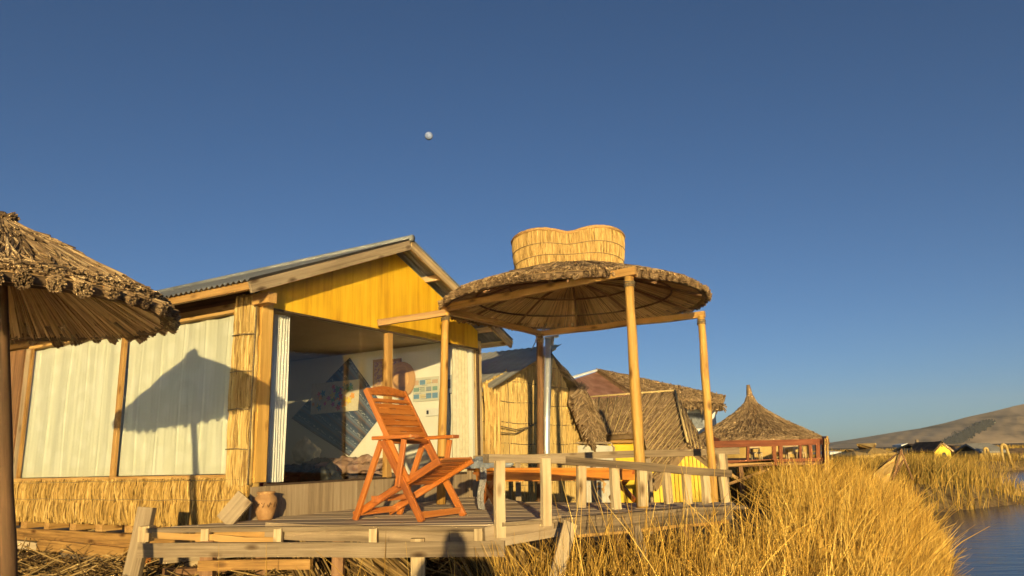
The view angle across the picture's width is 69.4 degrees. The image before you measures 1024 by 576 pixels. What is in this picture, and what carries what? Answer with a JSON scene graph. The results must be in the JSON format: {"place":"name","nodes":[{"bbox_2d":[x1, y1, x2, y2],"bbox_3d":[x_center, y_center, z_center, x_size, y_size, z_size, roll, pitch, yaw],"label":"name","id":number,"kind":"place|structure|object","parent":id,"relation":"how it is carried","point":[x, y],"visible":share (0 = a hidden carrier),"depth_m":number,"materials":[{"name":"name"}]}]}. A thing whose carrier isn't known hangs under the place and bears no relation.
{"place":"outdoors","nodes":[
{"label":"outdoors","id":0,"kind":"place"},
{"bbox_2d":[425,132,432,139],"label":"moon","id":1,"kind":"object","parent":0,"point":[428,135],"visible":1,"depth_m":4849.99,"materials":[{"name":"white"}]},
{"bbox_2d":[0,0,1023,442],"label":"sky","id":2,"kind":"structure","parent":0,"point":[843,180],"materials":[{"name":"blue"}]},
{"bbox_2d":[16,443,1023,574],"bbox_3d":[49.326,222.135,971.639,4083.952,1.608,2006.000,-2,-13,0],"label":"ground","id":3,"kind":"structure","parent":0,"point":[993,502],"depth_m":17.82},
{"bbox_2d":[0,211,180,575],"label":"thatched umbrella","id":4,"kind":"object","parent":3,"relation":"on","point":[57,293],"visible":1,"depth_m":4.19,"materials":[{"name":"brown wicker"}]},
{"bbox_2d":[10,235,512,564],"bbox_3d":[-4.040,1.639,9.973,6.820,3.694,4.580,-9,-15,30],"label":"reed cabin","id":5,"kind":"object","parent":3,"relation":"on","point":[107,436],"visible":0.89,"depth_m":7.93,"materials":[{"name":"yellow wood"}]},
{"bbox_2d":[14,338,122,480],"bbox_3d":[-5.042,1.371,8.426,1.952,1.589,0.098,-9,-15,30],"label":"window","id":6,"kind":"structure","parent":5,"relation":"in","point":[71,425],"depth_m":8.46,"materials":[{"name":"white fabric"}]},
{"bbox_2d":[108,310,233,479],"bbox_3d":[-3.423,1.112,7.491,1.850,1.589,0.090,-9,-15,30],"label":"window","id":7,"kind":"structure","parent":5,"relation":"in","point":[176,415],"depth_m":7.50,"materials":[{"name":"white fabric"}]},
{"bbox_2d":[190,474,224,478],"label":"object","id":8,"kind":"object","parent":5,"relation":"attached to","point":[207,474],"depth_m":9.99,"materials":[{"name":"beige wood"}]},
{"bbox_2d":[299,461,343,481],"bbox_3d":[-2.300,2.361,9.141,0.614,0.441,0.522,-2,-13,0],"label":"dark bag","id":9,"kind":"object","parent":5,"relation":"on","point":[328,471],"visible":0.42,"depth_m":9.00,"materials":[{"name":"black fabric"}]},
{"bbox_2d":[292,358,376,455],"bbox_3d":[-2.637,1.792,11.139,1.906,1.451,0.020,-9,-15,30],"label":"striped blanket","id":10,"kind":"object","parent":5,"relation":"hanging from","point":[346,432],"visible":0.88,"depth_m":11.03,"materials":[{"name":"grey fabric"}]},
{"bbox_2d":[311,379,358,413],"bbox_3d":[-2.680,1.643,11.148,0.977,0.464,0.037,-9,-15,30],"label":"embroidered cloth","id":11,"kind":"object","parent":10,"relation":"attached to","point":[337,396],"visible":1,"depth_m":11.13,"materials":[{"name":"multicoloured fabric"}]},
{"bbox_2d":[277,464,408,482],"bbox_3d":[-2.787,2.691,10.443,3.048,0.435,1.268,-11,-16,34],"label":"bed","id":12,"kind":"object","parent":5,"relation":"on","point":[292,472],"visible":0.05,"depth_m":10.10,"materials":[{"name":"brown wood"}]},
{"bbox_2d":[292,436,320,463],"bbox_3d":[-2.825,2.221,10.149,0.474,0.380,0.191,-10,-15,31],"label":"pillow","id":13,"kind":"object","parent":12,"relation":"on","point":[304,449],"visible":0.94,"depth_m":10.07,"materials":[{"name":"beige fabric"}]},
{"bbox_2d":[300,457,330,471],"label":"crumpled clothes","id":14,"kind":"object","parent":12,"relation":"on","point":[306,466],"visible":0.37,"depth_m":9.89,"materials":[{"name":"black fabric"}]},
{"bbox_2d":[314,454,382,474],"bbox_3d":[-2.150,2.365,9.874,1.107,0.281,0.960,-2,-13,0],"label":"crumpled blanket","id":15,"kind":"object","parent":12,"relation":"on","point":[344,464],"visible":0.66,"depth_m":9.58,"materials":[{"name":"fabric"}]},
{"bbox_2d":[373,359,383,386],"bbox_3d":[-1.952,1.264,10.840,0.205,0.438,0.030,-9,-15,30],"label":"picture frame","id":16,"kind":"object","parent":5,"relation":"attached to","point":[378,369],"visible":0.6,"depth_m":10.84,"materials":[{"name":"brown wood"}]},
{"bbox_2d":[393,358,401,364],"bbox_3d":[-1.668,1.227,10.675,0.166,0.417,0.030,-9,-15,30],"label":"picture frame","id":17,"kind":"object","parent":5,"relation":"attached to","point":[397,360],"visible":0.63,"depth_m":10.70,"materials":[{"name":"brown wood"}]},
{"bbox_2d":[392,362,415,397],"bbox_3d":[-1.612,1.306,10.535,0.520,0.520,0.116,-9,-15,30],"label":"straw hat","id":18,"kind":"object","parent":5,"relation":"hanging from","point":[403,377],"visible":0.82,"depth_m":10.51,"materials":[{"name":"beige wicker"}]},
{"bbox_2d":[413,376,438,401],"bbox_3d":[-1.208,1.413,10.352,0.460,0.333,0.012,-9,-15,30],"label":"wall poster","id":19,"kind":"object","parent":5,"relation":"attached to","point":[425,388],"depth_m":10.34,"materials":[{"name":"beige paper"}]},
{"bbox_2d":[426,408,438,415],"bbox_3d":[-1.073,1.710,10.209,0.273,0.102,0.034,-9,-15,30],"label":"switch panel","id":20,"kind":"object","parent":5,"relation":"attached to","point":[432,411],"visible":0.82,"depth_m":10.21,"materials":[{"name":"white paint"}]},
{"bbox_2d":[448,375,451,434],"bbox_3d":[-0.863,1.629,10.074,0.232,1.507,0.075,-9,-15,30],"label":"meter box","id":21,"kind":"object","parent":5,"relation":"attached to","point":[449,384],"visible":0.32,"depth_m":10.07,"materials":[{"name":"grey plastic"}]},
{"bbox_2d":[483,383,500,493],"bbox_3d":[-0.295,2.156,10.102,0.155,1.689,0.455,-9,-15,30],"label":"reed screen","id":22,"kind":"object","parent":5,"relation":"attached to","point":[492,441],"visible":0.56,"depth_m":10.12,"materials":[{"name":"beige wicker"}]},
{"bbox_2d":[17,527,757,575],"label":"fallen straw","id":23,"kind":"object","parent":3,"relation":"on","point":[32,562],"visible":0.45,"depth_m":6.18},
{"bbox_2d":[122,447,745,575],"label":"wooden deck","id":24,"kind":"structure","parent":3,"relation":"on","point":[503,520],"depth_m":5.80,"materials":[{"name":"brown wood"}]},
{"bbox_2d":[217,491,252,523],"bbox_3d":[-2.326,1.858,6.210,0.288,0.302,0.076,1,-13,-10],"label":"loose plank","id":25,"kind":"object","parent":24,"relation":"on","point":[236,507],"visible":0.86,"depth_m":6.20,"materials":[{"name":"brown wood"}]},
{"bbox_2d":[253,491,277,519],"bbox_3d":[-2.179,1.925,6.543,0.205,0.240,0.209,-2,-13,0],"label":"clay jar","id":26,"kind":"object","parent":24,"relation":"on","point":[265,503],"visible":1,"depth_m":6.48,"materials":[{"name":"ceramic"}]},
{"bbox_2d":[352,386,473,521],"bbox_3d":[-0.849,1.395,6.359,0.943,1.144,0.660,-10,-15,31],"label":"folding armchair","id":27,"kind":"object","parent":24,"relation":"on","point":[436,471],"visible":0.98,"depth_m":6.30,"materials":[{"name":"orange wood"}]},
{"bbox_2d":[377,225,720,535],"bbox_3d":[0.716,1.195,8.568,3.272,3.646,3.180,-10,-15,32],"label":"thatched gazebo","id":28,"kind":"object","parent":24,"relation":"on","point":[555,281],"visible":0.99,"depth_m":8.47,"materials":[{"name":"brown wood"}]},
{"bbox_2d":[467,468,635,506],"bbox_3d":[0.478,2.024,7.587,1.854,0.406,0.500,6,-15,-32],"label":"long table","id":29,"kind":"object","parent":24,"relation":"on","point":[557,474],"visible":0.59,"depth_m":7.35,"materials":[{"name":"orange wood"}]},
{"bbox_2d":[477,467,486,509],"bbox_3d":[-0.283,1.868,6.911,0.075,0.380,0.160,6,-15,-31],"label":"patterned cloth","id":30,"kind":"object","parent":29,"relation":"hanging from","point":[481,487],"visible":1,"depth_m":6.88,"materials":[{"name":"beige fabric"}]},
{"bbox_2d":[466,456,513,468],"bbox_3d":[-0.239,1.690,7.178,0.538,0.118,0.350,-7,-14,22],"label":"folded blanket","id":31,"kind":"object","parent":29,"relation":"on","point":[478,461],"visible":0.28,"depth_m":7.04,"materials":[{"name":"grey fabric"}]},
{"bbox_2d":[481,344,607,501],"bbox_3d":[-0.690,2.585,12.862,3.665,2.923,4.481,-9,-15,30],"label":"reed gable hut","id":32,"kind":"object","parent":3,"relation":"on","point":[510,376],"visible":0.33,"depth_m":12.00,"materials":[{"name":"beige wicker"}]},
{"bbox_2d":[483,400,536,433],"bbox_3d":[0.007,1.925,10.962,0.036,0.463,1.536,-9,-15,30],"label":"hanging cable","id":33,"kind":"object","parent":32,"relation":"hanging from","point":[524,428],"visible":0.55,"depth_m":10.98,"materials":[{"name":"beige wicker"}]},
{"bbox_2d":[544,335,558,453],"bbox_3d":[0.558,1.989,10.153,0.274,2.709,0.134,-2,-13,0],"label":"flue pipe","id":34,"kind":"object","parent":3,"relation":"on","point":[549,343],"visible":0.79,"depth_m":10.27,"materials":[{"name":"metal"}]},
{"bbox_2d":[576,442,615,502],"bbox_3d":[1.370,3.295,12.764,0.870,1.280,0.058,-2,-13,0],"label":"white screen","id":35,"kind":"object","parent":3,"relation":"on","point":[603,488],"visible":0.19,"depth_m":12.75,"materials":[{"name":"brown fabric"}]},
{"bbox_2d":[573,368,726,484],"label":"rusty roofed house","id":36,"kind":"structure","parent":3,"relation":"on","point":[601,382],"depth_m":22.17,"materials":[{"name":"white paint"}]},
{"bbox_2d":[688,413,703,427],"bbox_3d":[5.441,3.969,22.117,0.568,0.450,0.030,-2,-13,0],"label":"window","id":37,"kind":"structure","parent":36,"relation":"in","point":[697,419],"depth_m":22.11,"materials":[{"name":"white glass"}]},
{"bbox_2d":[590,389,716,502],"bbox_3d":[3.002,3.431,16.035,2.556,2.378,5.288,-3,-13,7],"label":"yellow thatched hut","id":38,"kind":"object","parent":3,"relation":"on","point":[668,424],"visible":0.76,"depth_m":14.84,"materials":[{"name":"wicker"}]},
{"bbox_2d":[699,385,821,489],"bbox_3d":[6.401,3.946,19.573,3.582,2.761,3.584,-2,-13,0],"label":"conical hut","id":39,"kind":"object","parent":3,"relation":"on","point":[750,418],"visible":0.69,"depth_m":18.62,"materials":[{"name":"brown wicker"}]},
{"bbox_2d":[714,436,829,502],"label":"red platform","id":40,"kind":"structure","parent":3,"relation":"on","point":[740,463],"depth_m":14.60,"materials":[{"name":"paint"}]},
{"bbox_2d":[749,447,762,459],"bbox_3d":[5.207,3.509,15.800,0.230,0.325,0.235,-2,-13,0],"label":"wooden stool","id":41,"kind":"object","parent":40,"relation":"on","point":[753,453],"visible":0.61,"depth_m":15.82,"materials":[{"name":"brown wood"}]},
{"bbox_2d":[793,445,805,458],"bbox_3d":[6.141,3.508,15.794,0.210,0.325,0.235,-2,-13,0],"label":"wooden stool","id":42,"kind":"object","parent":40,"relation":"on","point":[796,447],"visible":0.4,"depth_m":15.85,"materials":[{"name":"brown wood"}]},
{"bbox_2d":[824,436,829,476],"bbox_3d":[6.105,3.521,14.338,0.205,1.281,0.044,-2,-13,0],"label":"reed post","id":43,"kind":"object","parent":3,"relation":"on","point":[826,444],"visible":0.52,"depth_m":14.41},
{"bbox_2d":[674,444,1023,496],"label":"distant reeds","id":44,"kind":"object","parent":3,"relation":"on","point":[732,488],"visible":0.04,"depth_m":42.28,"materials":[{"name":"plant"}]},
{"bbox_2d":[829,449,873,459],"bbox_3d":[15.234,7.765,33.270,0.819,1.019,3.018,-2,-13,0],"label":"thatched hut","id":45,"kind":"object","parent":3,"relation":"on","point":[851,451],"visible":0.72,"depth_m":32.90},
{"bbox_2d":[854,443,895,459],"bbox_3d":[16.485,7.837,34.277,1.405,1.257,3.030,-2,-13,0],"label":"thatched hut","id":46,"kind":"object","parent":3,"relation":"on","point":[867,447],"visible":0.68,"depth_m":33.63,"materials":[{"name":"beige wicker"}]},
{"bbox_2d":[871,449,913,485],"bbox_3d":[8.598,4.214,17.264,1.149,0.894,2.453,-6,-14,18],"label":"reed tent","id":47,"kind":"object","parent":3,"relation":"on","point":[896,464],"visible":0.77,"depth_m":16.60,"materials":[{"name":"beige plant"}]},
{"bbox_2d":[892,443,907,451],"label":"solar panel","id":48,"kind":"object","parent":3,"relation":"on","point":[897,445],"visible":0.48,"depth_m":48.63,"materials":[{"name":"white paint"}]},
{"bbox_2d":[894,444,912,454],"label":"thatched hut","id":49,"kind":"object","parent":3,"relation":"on","point":[906,447],"visible":0.24,"depth_m":47.44,"materials":[{"name":"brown wood"}]},
{"bbox_2d":[908,441,953,457],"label":"yellow hut","id":50,"kind":"object","parent":3,"relation":"on","point":[937,446],"visible":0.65,"depth_m":41.33,"materials":[{"name":"black paint"}]},
{"bbox_2d":[948,445,958,457],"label":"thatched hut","id":51,"kind":"object","parent":3,"relation":"on","point":[953,447],"visible":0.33,"depth_m":54.17,"materials":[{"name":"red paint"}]},
{"bbox_2d":[951,443,1005,460],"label":"grey roofed hut","id":52,"kind":"object","parent":3,"relation":"on","point":[974,448],"visible":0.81,"depth_m":45.57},
{"bbox_2d":[983,447,990,459],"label":"reed arch","id":53,"kind":"structure","parent":3,"relation":"on","point":[985,449],"depth_m":43.72,"materials":[{"name":"beige wicker"}]},
{"bbox_2d":[1000,443,1011,464],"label":"reed arch","id":54,"kind":"structure","parent":3,"relation":"on","point":[1006,448],"depth_m":42.73,"materials":[{"name":"beige wicker"}]},
{"bbox_2d":[1004,448,1023,457],"bbox_3d":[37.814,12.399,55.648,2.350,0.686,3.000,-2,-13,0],"label":"house","id":55,"kind":"structure","parent":3,"relation":"on","point":[1017,450],"depth_m":55.01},
{"bbox_2d":[783,446,797,458],"bbox_3d":[5.954,3.508,15.795,0.250,0.325,0.235,-2,-13,0],"label":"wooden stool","id":56,"kind":"object","parent":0,"point":[789,447],"visible":0.63,"depth_m":15.84,"materials":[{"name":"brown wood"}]},
{"bbox_2d":[813,451,839,459],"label":"shed","id":57,"kind":"structure","parent":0,"point":[831,452],"depth_m":47.23,"materials":[{"name":"white paint"}]},
{"bbox_2d":[812,404,1023,448],"bbox_3d":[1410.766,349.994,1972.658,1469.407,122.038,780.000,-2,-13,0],"label":"hill","id":58,"kind":"structure","parent":0,"point":[1008,427],"depth_m":1715.22,"materials":[{"name":"brown soil"}]},
{"bbox_2d":[940,419,995,443],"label":"tree plantation","id":59,"kind":"object","parent":58,"relation":"on","point":[967,433],"visible":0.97,"depth_m":1663.97,"materials":[{"name":"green plant"}]},
{"bbox_2d":[927,470,1023,575],"bbox_3d":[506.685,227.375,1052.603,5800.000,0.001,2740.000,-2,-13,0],"label":"water","id":60,"kind":"structure","parent":0,"point":[997,547],"depth_m":12.45,"materials":[{"name":"blue liquid"}]},
{"bbox_2d":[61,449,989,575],"bbox_3d":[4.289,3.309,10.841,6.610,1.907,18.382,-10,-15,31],"label":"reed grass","id":61,"kind":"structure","parent":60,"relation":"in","point":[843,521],"depth_m":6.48,"materials":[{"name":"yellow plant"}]},
{"bbox_2d":[813,447,1023,512],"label":"reeds","id":62,"kind":"object","parent":60,"relation":"in","point":[929,468],"visible":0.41,"depth_m":19.82,"materials":[{"name":"yellow plant"}]}
]}

